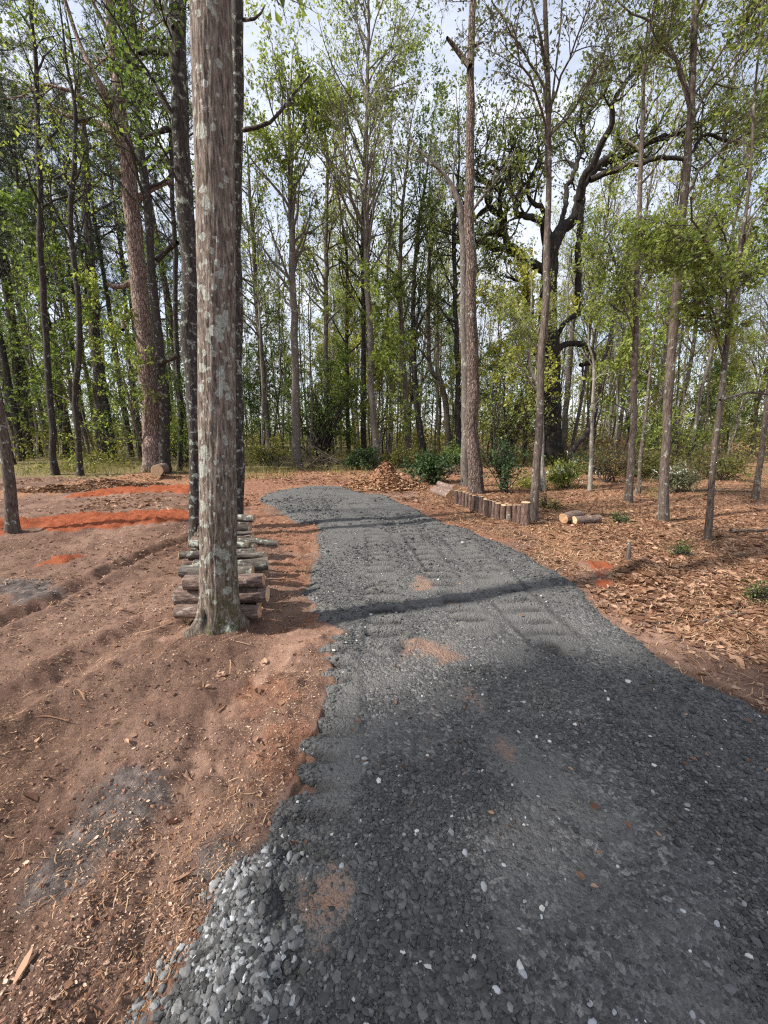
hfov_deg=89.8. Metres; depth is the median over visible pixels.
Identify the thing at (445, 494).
sawn log
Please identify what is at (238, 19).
hardwood tree
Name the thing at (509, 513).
edging log
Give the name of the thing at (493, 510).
edging log
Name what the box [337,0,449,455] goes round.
hardwood tree
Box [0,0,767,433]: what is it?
sky
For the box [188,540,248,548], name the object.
firewood log
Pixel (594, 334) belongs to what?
hardwood tree
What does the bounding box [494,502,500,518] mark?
edging log
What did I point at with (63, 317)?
hardwood tree
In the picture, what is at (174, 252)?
hardwood tree
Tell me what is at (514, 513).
edging log
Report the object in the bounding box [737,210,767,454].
hardwood tree
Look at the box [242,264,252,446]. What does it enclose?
hardwood tree
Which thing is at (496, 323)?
hardwood tree
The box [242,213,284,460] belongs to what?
hardwood tree
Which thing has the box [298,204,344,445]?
hardwood tree
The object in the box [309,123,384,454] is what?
hardwood tree
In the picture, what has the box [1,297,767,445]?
woods
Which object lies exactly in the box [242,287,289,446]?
sapling
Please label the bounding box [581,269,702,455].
sapling
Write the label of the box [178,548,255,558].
firewood log
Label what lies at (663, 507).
hardwood tree
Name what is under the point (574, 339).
hardwood tree
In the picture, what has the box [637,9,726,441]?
hardwood tree
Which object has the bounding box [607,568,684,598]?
leaf heap
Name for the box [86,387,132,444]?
sapling
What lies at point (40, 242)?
hardwood tree
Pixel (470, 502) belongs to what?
edging log
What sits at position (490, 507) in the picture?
edging log
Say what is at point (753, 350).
hardwood tree
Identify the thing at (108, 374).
sapling
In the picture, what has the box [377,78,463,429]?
hardwood tree
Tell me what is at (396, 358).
hardwood tree
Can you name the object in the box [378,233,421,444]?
hardwood tree
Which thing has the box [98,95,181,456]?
pine tree
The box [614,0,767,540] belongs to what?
hardwood tree
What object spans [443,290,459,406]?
hardwood tree
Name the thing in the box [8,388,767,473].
undergrowth
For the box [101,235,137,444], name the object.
hardwood tree
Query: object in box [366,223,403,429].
hardwood tree
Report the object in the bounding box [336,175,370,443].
hardwood tree
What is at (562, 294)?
hardwood tree
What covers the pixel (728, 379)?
sapling
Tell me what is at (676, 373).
sapling
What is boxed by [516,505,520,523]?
edging log
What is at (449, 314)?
sapling
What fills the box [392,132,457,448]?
hardwood tree
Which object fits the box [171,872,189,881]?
fallen leaf
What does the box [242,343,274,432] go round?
sapling
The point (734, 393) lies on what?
sapling
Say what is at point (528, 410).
sapling
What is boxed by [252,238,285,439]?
hardwood tree
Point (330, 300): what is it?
hardwood tree
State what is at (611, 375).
hardwood tree
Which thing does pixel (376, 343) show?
hardwood tree
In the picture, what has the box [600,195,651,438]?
hardwood tree
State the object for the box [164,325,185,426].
sapling
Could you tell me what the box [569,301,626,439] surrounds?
sapling
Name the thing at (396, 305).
hardwood tree
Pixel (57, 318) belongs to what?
hardwood tree
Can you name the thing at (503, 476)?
shrub
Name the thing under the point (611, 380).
hardwood tree
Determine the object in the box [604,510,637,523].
shrub
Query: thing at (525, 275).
sapling
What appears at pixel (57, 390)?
sapling
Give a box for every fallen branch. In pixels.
[669,487,751,492]
[701,600,748,622]
[729,529,767,531]
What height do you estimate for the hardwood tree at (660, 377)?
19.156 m
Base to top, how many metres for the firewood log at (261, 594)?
0.150 m
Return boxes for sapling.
[0,177,141,462]
[0,235,92,457]
[0,267,67,460]
[0,315,46,449]
[0,326,72,453]
[0,328,41,426]
[1,316,45,420]
[7,322,91,458]
[53,256,177,465]
[70,358,94,449]
[81,378,130,435]
[83,355,140,448]
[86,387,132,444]
[96,317,141,461]
[106,234,184,415]
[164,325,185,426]
[164,367,188,453]
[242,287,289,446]
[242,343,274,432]
[242,369,276,438]
[244,280,306,447]
[246,337,289,447]
[270,351,321,446]
[301,332,350,437]
[301,339,369,463]
[303,340,343,421]
[306,326,366,454]
[307,315,380,432]
[316,257,434,464]
[328,282,380,453]
[348,310,430,454]
[355,312,409,453]
[381,263,452,443]
[387,387,414,438]
[400,347,439,427]
[412,306,489,436]
[442,402,461,435]
[443,240,569,462]
[448,350,490,429]
[478,280,581,465]
[478,341,517,458]
[509,354,536,458]
[510,351,535,424]
[568,344,621,443]
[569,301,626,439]
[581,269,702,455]
[597,413,612,438]
[599,339,678,436]
[603,291,677,453]
[642,323,699,417]
[673,317,765,430]
[673,336,729,429]
[678,348,732,458]
[683,358,757,441]
[684,340,764,453]
[703,365,746,450]
[704,329,767,455]
[713,393,745,447]
[728,384,767,441]
[744,403,767,442]
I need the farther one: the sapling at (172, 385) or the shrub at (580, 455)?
the sapling at (172, 385)
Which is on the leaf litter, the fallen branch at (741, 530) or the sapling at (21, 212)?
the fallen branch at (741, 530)
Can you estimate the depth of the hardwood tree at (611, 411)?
26.72 m
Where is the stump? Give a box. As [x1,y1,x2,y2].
[626,540,630,560]
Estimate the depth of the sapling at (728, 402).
36.16 m
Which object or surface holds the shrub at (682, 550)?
on the ground at (32, 680)
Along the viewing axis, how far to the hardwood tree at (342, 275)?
34.75 m
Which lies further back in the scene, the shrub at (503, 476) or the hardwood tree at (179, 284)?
the hardwood tree at (179, 284)
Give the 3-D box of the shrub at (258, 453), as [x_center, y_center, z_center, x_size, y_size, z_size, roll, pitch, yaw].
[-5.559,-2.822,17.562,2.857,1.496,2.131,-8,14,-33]
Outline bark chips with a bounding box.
[0,480,764,1023]
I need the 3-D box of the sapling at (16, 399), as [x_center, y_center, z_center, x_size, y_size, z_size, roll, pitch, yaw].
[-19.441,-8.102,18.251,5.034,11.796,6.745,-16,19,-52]
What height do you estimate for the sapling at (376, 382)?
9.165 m
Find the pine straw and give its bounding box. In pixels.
[0,482,767,1023]
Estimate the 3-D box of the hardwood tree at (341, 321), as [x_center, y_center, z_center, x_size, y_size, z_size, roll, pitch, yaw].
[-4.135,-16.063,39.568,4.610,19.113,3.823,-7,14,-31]
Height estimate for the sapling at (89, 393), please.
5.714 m
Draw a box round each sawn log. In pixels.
[151,463,168,475]
[430,488,451,498]
[433,485,453,495]
[436,481,457,489]
[559,510,583,522]
[571,515,601,523]
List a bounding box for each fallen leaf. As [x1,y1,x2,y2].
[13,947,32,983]
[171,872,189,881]
[182,769,191,784]
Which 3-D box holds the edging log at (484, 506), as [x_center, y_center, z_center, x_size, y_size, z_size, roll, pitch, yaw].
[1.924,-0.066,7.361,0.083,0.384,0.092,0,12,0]
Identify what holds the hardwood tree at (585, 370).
on the ground at (32, 680)
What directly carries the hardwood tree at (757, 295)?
on the ground at (32, 680)
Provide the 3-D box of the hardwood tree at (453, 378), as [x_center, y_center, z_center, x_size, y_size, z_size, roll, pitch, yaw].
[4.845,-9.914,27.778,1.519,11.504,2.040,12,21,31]
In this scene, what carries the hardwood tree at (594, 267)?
on the ground at (32, 680)
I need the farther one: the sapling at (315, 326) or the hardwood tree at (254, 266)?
the sapling at (315, 326)
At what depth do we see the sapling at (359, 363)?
29.09 m
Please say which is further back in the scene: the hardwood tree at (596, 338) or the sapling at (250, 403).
the hardwood tree at (596, 338)
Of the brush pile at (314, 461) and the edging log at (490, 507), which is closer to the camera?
the edging log at (490, 507)
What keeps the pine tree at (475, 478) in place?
on the ground at (32, 680)
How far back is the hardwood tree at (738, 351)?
28.48 m
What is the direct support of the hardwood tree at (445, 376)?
on the ground at (32, 680)
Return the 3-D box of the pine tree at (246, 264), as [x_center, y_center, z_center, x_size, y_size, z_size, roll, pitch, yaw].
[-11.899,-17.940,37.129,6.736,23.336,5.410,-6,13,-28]
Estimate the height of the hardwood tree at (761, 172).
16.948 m
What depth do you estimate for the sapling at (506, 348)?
16.59 m
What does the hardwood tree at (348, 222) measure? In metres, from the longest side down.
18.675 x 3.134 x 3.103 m
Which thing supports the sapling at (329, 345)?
on the ground at (32, 680)
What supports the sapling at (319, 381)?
on the ground at (32, 680)
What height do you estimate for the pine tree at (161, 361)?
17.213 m
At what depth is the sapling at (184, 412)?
14.63 m
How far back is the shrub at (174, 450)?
16.86 m
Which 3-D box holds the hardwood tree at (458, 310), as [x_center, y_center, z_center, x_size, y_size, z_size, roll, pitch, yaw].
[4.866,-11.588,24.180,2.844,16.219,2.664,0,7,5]
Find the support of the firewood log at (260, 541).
on the firewood log at (253, 545)
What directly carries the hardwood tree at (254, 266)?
on the ground at (32, 680)
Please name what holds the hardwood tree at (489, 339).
on the ground at (32, 680)
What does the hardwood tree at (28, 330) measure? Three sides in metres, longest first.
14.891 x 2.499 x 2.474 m
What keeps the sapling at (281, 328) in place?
on the ground at (32, 680)
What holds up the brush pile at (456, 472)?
on the ground at (32, 680)
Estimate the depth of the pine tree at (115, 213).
20.35 m
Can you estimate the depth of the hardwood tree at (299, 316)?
20.50 m
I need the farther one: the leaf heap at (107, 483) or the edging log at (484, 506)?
the leaf heap at (107, 483)
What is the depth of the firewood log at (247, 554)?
3.80 m
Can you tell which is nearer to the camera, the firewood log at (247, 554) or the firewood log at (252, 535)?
the firewood log at (247, 554)
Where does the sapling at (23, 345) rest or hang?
on the ground at (32, 680)
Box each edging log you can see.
[454,490,458,503]
[458,491,462,505]
[462,491,465,506]
[465,493,468,507]
[468,494,471,509]
[471,495,475,510]
[475,496,478,512]
[478,496,483,513]
[483,498,486,514]
[486,499,489,515]
[488,500,492,517]
[491,501,495,517]
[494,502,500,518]
[500,504,506,519]
[506,504,511,521]
[512,505,516,522]
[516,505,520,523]
[520,501,529,526]
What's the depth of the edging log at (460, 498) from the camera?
8.25 m
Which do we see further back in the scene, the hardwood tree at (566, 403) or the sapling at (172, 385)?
the sapling at (172, 385)
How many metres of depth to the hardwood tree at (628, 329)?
19.44 m
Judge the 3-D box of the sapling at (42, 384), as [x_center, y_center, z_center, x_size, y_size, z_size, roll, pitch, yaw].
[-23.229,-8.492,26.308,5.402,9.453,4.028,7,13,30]
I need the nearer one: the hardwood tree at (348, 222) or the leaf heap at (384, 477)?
the leaf heap at (384, 477)
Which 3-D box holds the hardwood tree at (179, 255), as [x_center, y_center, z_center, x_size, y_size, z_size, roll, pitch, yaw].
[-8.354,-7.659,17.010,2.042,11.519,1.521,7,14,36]
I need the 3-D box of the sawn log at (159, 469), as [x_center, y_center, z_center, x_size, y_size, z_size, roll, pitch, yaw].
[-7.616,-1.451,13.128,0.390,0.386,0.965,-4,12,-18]
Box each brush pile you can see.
[262,438,353,469]
[411,444,485,475]
[570,436,657,476]
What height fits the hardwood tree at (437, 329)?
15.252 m
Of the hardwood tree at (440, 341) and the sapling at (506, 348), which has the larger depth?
the hardwood tree at (440, 341)
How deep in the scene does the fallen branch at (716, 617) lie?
3.33 m
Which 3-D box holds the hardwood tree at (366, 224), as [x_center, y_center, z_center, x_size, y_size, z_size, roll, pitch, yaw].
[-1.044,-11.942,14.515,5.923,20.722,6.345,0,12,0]
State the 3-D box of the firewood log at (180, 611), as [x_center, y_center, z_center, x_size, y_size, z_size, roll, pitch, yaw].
[-1.355,0.811,3.153,0.683,0.122,0.125,0,12,0]
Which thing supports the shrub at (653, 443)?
on the ground at (32, 680)
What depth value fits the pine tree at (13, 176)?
16.44 m
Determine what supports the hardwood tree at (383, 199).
on the ground at (32, 680)
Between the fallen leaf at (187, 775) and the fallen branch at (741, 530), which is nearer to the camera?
the fallen leaf at (187, 775)
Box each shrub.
[119,411,188,466]
[244,358,365,463]
[245,433,291,465]
[342,445,380,470]
[380,441,425,467]
[400,444,460,484]
[437,439,482,470]
[469,434,545,492]
[478,357,570,466]
[512,475,531,488]
[539,490,563,510]
[545,450,596,489]
[567,443,627,473]
[571,433,647,482]
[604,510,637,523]
[619,446,689,478]
[624,402,728,463]
[649,459,705,492]
[664,537,697,558]
[680,445,756,481]
[733,574,767,604]
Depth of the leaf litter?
4.82 m
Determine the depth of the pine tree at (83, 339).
30.37 m
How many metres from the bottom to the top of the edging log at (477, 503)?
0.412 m
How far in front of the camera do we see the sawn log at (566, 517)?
6.60 m
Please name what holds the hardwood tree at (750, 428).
on the ground at (32, 680)
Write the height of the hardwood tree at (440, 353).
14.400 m
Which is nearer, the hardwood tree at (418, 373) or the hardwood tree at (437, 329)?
the hardwood tree at (437, 329)
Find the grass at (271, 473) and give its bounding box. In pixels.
[0,446,767,498]
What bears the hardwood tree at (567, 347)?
on the ground at (32, 680)
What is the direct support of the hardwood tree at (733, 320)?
on the ground at (32, 680)
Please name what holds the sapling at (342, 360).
on the ground at (32, 680)
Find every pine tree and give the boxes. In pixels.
[0,0,59,457]
[0,0,189,472]
[0,8,55,464]
[0,31,80,455]
[0,33,105,456]
[0,54,80,456]
[0,78,100,457]
[0,100,60,460]
[0,139,69,450]
[0,171,13,452]
[7,0,160,460]
[12,43,134,456]
[31,101,128,457]
[31,165,110,437]
[39,0,193,459]
[49,0,180,473]
[70,231,123,382]
[80,104,172,457]
[80,138,172,357]
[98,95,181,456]
[146,34,194,262]
[148,221,181,422]
[241,183,290,433]
[348,5,522,486]
[405,0,484,493]
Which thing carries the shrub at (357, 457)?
on the ground at (32, 680)
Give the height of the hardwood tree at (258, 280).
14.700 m
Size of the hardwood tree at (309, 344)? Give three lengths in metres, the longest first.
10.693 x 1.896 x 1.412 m
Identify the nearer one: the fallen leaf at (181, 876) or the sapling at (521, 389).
the fallen leaf at (181, 876)
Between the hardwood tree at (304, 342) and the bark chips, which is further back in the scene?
the hardwood tree at (304, 342)
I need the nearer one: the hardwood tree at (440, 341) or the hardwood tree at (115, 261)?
the hardwood tree at (115, 261)
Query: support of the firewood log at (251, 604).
on the ground at (32, 680)
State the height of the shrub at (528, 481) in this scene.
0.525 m
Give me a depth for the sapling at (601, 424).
38.12 m
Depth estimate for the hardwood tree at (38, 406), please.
24.42 m
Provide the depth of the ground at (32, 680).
2.39 m
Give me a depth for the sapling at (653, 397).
20.66 m
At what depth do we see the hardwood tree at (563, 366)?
27.29 m
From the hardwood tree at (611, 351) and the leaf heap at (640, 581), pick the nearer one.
the leaf heap at (640, 581)
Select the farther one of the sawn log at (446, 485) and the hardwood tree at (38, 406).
the hardwood tree at (38, 406)
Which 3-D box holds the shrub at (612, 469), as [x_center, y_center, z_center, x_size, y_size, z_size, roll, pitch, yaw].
[7.154,-1.603,12.014,2.337,1.674,1.848,0,12,0]
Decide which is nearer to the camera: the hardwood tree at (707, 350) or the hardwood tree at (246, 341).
the hardwood tree at (707, 350)
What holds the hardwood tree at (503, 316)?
on the ground at (32, 680)
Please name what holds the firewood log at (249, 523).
on the firewood log
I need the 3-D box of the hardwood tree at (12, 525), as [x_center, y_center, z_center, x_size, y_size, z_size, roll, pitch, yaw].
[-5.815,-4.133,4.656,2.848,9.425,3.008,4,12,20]
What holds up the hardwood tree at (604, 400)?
on the ground at (32, 680)
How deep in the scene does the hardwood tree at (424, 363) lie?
35.99 m
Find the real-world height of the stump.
0.326 m
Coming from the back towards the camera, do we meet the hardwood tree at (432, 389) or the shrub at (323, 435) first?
the hardwood tree at (432, 389)
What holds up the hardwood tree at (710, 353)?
on the ground at (32, 680)
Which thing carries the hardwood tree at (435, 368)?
on the ground at (32, 680)
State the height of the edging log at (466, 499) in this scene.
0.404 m
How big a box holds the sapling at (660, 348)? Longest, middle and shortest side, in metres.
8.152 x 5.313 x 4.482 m
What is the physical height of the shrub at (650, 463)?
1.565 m
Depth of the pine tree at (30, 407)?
22.55 m
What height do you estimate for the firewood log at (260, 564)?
0.148 m
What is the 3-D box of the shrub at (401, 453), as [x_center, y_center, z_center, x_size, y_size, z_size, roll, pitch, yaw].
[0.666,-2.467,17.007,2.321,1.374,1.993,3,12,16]
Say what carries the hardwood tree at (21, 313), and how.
on the ground at (32, 680)
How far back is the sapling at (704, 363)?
31.45 m
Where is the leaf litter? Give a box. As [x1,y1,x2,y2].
[0,461,767,988]
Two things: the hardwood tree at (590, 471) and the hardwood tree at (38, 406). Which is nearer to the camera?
the hardwood tree at (590, 471)
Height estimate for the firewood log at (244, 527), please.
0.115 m
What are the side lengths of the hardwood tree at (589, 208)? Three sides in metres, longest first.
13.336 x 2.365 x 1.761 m
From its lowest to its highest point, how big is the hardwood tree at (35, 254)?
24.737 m
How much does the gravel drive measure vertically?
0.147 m
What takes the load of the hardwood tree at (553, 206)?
on the ground at (32, 680)
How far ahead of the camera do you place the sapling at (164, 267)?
16.16 m
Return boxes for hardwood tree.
[0,0,53,533]
[0,0,110,475]
[0,0,122,475]
[0,71,107,368]
[0,123,96,457]
[0,176,59,429]
[0,183,53,453]
[2,162,48,458]
[20,152,92,386]
[68,0,198,540]
[76,1,192,470]
[79,218,113,344]
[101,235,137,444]
[102,139,158,354]
[103,165,163,321]
[143,214,181,380]
[158,134,193,288]
[168,195,197,345]
[169,159,195,314]
[183,0,324,637]
[231,0,309,514]
[241,0,370,467]
[241,55,276,457]
[241,259,256,441]
[242,88,281,462]
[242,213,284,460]
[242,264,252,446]
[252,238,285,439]
[259,180,300,458]
[265,230,311,444]
[272,0,435,467]
[279,188,321,457]
[280,310,290,445]
[282,69,358,461]
[288,193,331,451]
[289,240,316,446]
[290,210,332,464]
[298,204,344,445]
[307,189,351,444]
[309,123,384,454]
[313,122,376,447]
[316,203,355,454]
[316,218,344,456]
[320,104,399,458]
[321,269,358,404]
[329,154,376,455]
[334,196,372,432]
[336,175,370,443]
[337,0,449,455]
[350,158,386,446]
[358,0,427,452]
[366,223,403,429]
[370,25,464,455]
[371,190,404,451]
[371,281,382,417]
[372,292,388,432]
[374,189,402,455]
[374,213,432,446]
[374,301,393,445]
[376,168,429,453]
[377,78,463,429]
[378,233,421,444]
[380,221,402,453]
[385,254,410,443]
[389,282,409,395]
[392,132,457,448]
[405,279,424,449]
[406,178,459,444]
[408,160,453,449]
[416,66,491,448]
[417,288,435,413]
[421,151,462,451]
[423,236,459,437]
[423,278,451,443]
[425,263,451,451]
[426,172,459,447]
[426,292,444,445]
[433,275,453,446]
[440,0,668,521]
[440,187,482,364]
[441,275,459,442]
[442,289,459,446]
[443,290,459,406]
[475,220,500,376]
[476,246,497,359]
[476,254,503,444]
[482,304,495,446]
[486,209,568,489]
[486,260,512,449]
[487,168,516,419]
[488,245,524,442]
[521,185,574,452]
[535,9,670,447]
[542,0,767,521]
[552,130,613,449]
[557,228,585,400]
[557,244,581,396]
[558,262,572,335]
[559,204,590,406]
[559,258,585,385]
[562,261,626,463]
[562,302,577,438]
[566,198,606,449]
[567,0,741,502]
[569,164,632,434]
[573,97,647,453]
[575,137,624,441]
[575,230,615,424]
[576,295,613,491]
[587,232,609,441]
[588,0,715,442]
[592,153,644,458]
[592,198,655,437]
[593,233,642,437]
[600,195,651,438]
[600,240,644,440]
[600,314,612,431]
[602,305,626,437]
[607,203,662,451]
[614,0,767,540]
[622,275,655,436]
[623,278,709,493]
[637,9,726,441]
[638,141,718,437]
[640,211,698,429]
[641,161,688,402]
[644,274,688,426]
[645,110,731,450]
[649,0,767,443]
[666,189,725,458]
[682,192,740,458]
[684,209,742,444]
[685,1,767,462]
[690,68,764,447]
[692,334,706,419]
[716,216,763,450]
[717,152,767,452]
[721,213,758,452]
[728,260,767,446]
[734,254,767,447]
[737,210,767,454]
[737,300,767,499]
[738,281,767,442]
[747,295,767,454]
[755,201,767,454]
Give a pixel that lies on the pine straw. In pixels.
(630, 560)
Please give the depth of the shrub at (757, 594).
3.61 m
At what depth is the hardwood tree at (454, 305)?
17.20 m
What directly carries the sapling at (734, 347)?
on the ground at (32, 680)
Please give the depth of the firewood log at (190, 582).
3.14 m
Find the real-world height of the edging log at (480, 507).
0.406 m
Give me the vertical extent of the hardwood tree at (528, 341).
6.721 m
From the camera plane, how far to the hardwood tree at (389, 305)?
20.05 m
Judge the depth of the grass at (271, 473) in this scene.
14.23 m
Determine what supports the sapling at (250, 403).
on the ground at (32, 680)
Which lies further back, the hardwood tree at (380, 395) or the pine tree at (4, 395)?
the hardwood tree at (380, 395)
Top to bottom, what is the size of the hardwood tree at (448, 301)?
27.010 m
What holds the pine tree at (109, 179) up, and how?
on the ground at (32, 680)
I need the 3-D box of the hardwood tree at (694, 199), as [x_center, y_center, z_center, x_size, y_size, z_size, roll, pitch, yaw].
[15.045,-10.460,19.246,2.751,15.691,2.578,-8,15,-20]
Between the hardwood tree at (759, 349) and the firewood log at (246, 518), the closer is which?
the firewood log at (246, 518)
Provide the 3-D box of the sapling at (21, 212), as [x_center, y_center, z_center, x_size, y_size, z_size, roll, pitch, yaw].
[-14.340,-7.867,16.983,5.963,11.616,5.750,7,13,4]
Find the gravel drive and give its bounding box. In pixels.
[178,486,767,1023]
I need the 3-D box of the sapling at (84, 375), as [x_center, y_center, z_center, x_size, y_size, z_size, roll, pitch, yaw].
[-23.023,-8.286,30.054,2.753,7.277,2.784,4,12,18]
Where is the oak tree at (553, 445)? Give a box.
[378,0,767,464]
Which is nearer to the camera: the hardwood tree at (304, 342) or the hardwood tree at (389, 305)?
the hardwood tree at (389, 305)
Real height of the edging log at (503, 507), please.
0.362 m
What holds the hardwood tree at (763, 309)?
on the ground at (32, 680)
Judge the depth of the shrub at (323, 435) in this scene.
18.02 m
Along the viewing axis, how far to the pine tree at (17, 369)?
20.49 m
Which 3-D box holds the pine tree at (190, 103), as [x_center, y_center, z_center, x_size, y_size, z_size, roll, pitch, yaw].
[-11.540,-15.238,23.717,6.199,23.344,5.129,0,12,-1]
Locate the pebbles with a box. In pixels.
[123,533,767,1023]
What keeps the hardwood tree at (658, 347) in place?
on the ground at (32, 680)
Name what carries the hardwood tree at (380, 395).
on the ground at (32, 680)
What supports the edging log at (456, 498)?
on the ground at (32, 680)
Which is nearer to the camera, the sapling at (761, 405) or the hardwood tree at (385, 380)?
the sapling at (761, 405)
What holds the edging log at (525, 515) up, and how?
on the ground at (32, 680)
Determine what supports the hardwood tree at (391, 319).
on the ground at (32, 680)
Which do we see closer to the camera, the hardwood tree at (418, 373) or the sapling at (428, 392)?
the sapling at (428, 392)
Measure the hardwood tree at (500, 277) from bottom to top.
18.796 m
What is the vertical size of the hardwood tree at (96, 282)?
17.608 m
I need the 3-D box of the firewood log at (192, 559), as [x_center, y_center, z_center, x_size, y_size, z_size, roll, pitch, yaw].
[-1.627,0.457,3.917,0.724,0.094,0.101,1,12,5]
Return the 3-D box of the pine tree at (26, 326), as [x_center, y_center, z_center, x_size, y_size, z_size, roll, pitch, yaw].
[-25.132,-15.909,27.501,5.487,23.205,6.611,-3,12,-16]
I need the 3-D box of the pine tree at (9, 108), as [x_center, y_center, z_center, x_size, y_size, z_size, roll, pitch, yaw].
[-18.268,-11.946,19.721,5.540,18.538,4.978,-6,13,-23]
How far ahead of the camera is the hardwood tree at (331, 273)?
39.39 m
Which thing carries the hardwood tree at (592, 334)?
on the ground at (32, 680)
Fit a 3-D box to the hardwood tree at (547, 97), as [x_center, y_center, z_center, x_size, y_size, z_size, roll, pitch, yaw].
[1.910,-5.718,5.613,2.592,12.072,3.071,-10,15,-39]
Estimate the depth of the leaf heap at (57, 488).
10.32 m
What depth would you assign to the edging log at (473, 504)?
7.67 m
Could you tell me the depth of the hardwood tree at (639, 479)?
9.65 m
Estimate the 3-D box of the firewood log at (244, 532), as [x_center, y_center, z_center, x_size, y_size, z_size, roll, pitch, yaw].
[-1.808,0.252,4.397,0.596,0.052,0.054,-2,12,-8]
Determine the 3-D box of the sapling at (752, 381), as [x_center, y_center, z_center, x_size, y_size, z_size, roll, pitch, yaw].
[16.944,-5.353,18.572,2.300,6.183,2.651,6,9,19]
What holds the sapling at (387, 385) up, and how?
on the ground at (32, 680)
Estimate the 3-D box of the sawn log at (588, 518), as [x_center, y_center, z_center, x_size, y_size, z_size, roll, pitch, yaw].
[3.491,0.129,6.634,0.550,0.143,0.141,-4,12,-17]
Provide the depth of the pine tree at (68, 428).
22.48 m
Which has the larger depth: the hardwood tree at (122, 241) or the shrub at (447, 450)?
the hardwood tree at (122, 241)
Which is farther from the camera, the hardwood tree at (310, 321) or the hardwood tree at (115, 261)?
the hardwood tree at (310, 321)
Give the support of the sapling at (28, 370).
on the ground at (32, 680)
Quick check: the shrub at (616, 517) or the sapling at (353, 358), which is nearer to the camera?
the shrub at (616, 517)
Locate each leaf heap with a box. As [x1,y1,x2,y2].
[17,484,99,493]
[77,479,170,488]
[342,460,428,491]
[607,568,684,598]
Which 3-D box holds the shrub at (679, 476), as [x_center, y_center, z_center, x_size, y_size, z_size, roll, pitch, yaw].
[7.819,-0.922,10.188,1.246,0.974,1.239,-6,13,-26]
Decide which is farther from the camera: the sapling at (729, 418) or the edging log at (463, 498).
the sapling at (729, 418)
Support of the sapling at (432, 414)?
on the ground at (32, 680)
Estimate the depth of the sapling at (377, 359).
15.93 m
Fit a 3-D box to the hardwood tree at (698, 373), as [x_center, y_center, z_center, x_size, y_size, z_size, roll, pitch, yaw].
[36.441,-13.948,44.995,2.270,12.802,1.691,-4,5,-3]
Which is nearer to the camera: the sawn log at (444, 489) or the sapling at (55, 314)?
the sawn log at (444, 489)
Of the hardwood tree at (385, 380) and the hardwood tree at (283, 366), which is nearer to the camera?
the hardwood tree at (283, 366)
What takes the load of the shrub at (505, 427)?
on the ground at (32, 680)
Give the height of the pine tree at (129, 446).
22.218 m
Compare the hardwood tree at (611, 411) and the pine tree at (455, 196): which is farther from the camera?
the hardwood tree at (611, 411)
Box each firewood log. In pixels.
[172,586,269,604]
[173,604,261,618]
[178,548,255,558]
[178,565,254,576]
[182,573,264,590]
[183,559,192,564]
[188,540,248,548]
[188,558,244,560]
[191,535,250,539]
[191,543,256,550]
[192,557,268,570]
[194,532,254,536]
[197,531,252,536]
[198,524,251,531]
[237,538,278,545]
[237,551,268,558]
[238,514,254,522]
[238,522,251,524]
[240,603,261,605]
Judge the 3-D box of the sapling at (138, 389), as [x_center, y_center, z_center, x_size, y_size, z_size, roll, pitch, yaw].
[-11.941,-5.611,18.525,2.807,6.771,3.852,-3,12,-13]
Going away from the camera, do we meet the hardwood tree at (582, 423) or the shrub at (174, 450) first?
the shrub at (174, 450)
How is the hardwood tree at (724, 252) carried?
on the ground at (32, 680)
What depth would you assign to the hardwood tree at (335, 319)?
27.16 m
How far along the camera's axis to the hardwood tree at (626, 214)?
17.21 m
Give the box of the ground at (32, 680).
[0,434,767,1023]
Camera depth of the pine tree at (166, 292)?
15.13 m
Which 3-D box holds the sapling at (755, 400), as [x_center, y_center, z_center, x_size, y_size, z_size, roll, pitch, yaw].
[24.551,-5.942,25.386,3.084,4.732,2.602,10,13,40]
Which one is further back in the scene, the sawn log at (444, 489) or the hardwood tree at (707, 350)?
the hardwood tree at (707, 350)
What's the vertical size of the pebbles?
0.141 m
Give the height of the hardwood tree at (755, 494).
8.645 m
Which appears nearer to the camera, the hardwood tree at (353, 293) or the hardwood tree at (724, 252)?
the hardwood tree at (724, 252)
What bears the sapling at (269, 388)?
on the ground at (32, 680)
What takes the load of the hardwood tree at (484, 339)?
on the ground at (32, 680)
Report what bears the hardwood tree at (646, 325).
on the ground at (32, 680)
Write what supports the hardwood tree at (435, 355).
on the ground at (32, 680)
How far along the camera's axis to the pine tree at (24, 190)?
22.49 m
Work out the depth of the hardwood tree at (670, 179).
23.22 m
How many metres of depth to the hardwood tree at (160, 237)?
20.59 m
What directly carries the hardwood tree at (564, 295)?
on the ground at (32, 680)
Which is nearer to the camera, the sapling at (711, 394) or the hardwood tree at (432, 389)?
the sapling at (711, 394)
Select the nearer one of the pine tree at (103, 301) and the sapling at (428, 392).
the sapling at (428, 392)
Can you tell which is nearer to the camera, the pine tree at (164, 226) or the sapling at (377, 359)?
the sapling at (377, 359)
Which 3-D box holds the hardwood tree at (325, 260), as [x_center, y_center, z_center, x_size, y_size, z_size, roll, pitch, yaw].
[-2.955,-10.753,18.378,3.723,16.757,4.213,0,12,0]
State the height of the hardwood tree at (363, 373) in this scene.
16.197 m
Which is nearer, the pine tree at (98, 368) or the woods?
the pine tree at (98, 368)
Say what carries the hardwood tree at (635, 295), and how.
on the ground at (32, 680)
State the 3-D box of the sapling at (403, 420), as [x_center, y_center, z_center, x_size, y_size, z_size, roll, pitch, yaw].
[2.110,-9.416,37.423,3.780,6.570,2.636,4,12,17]

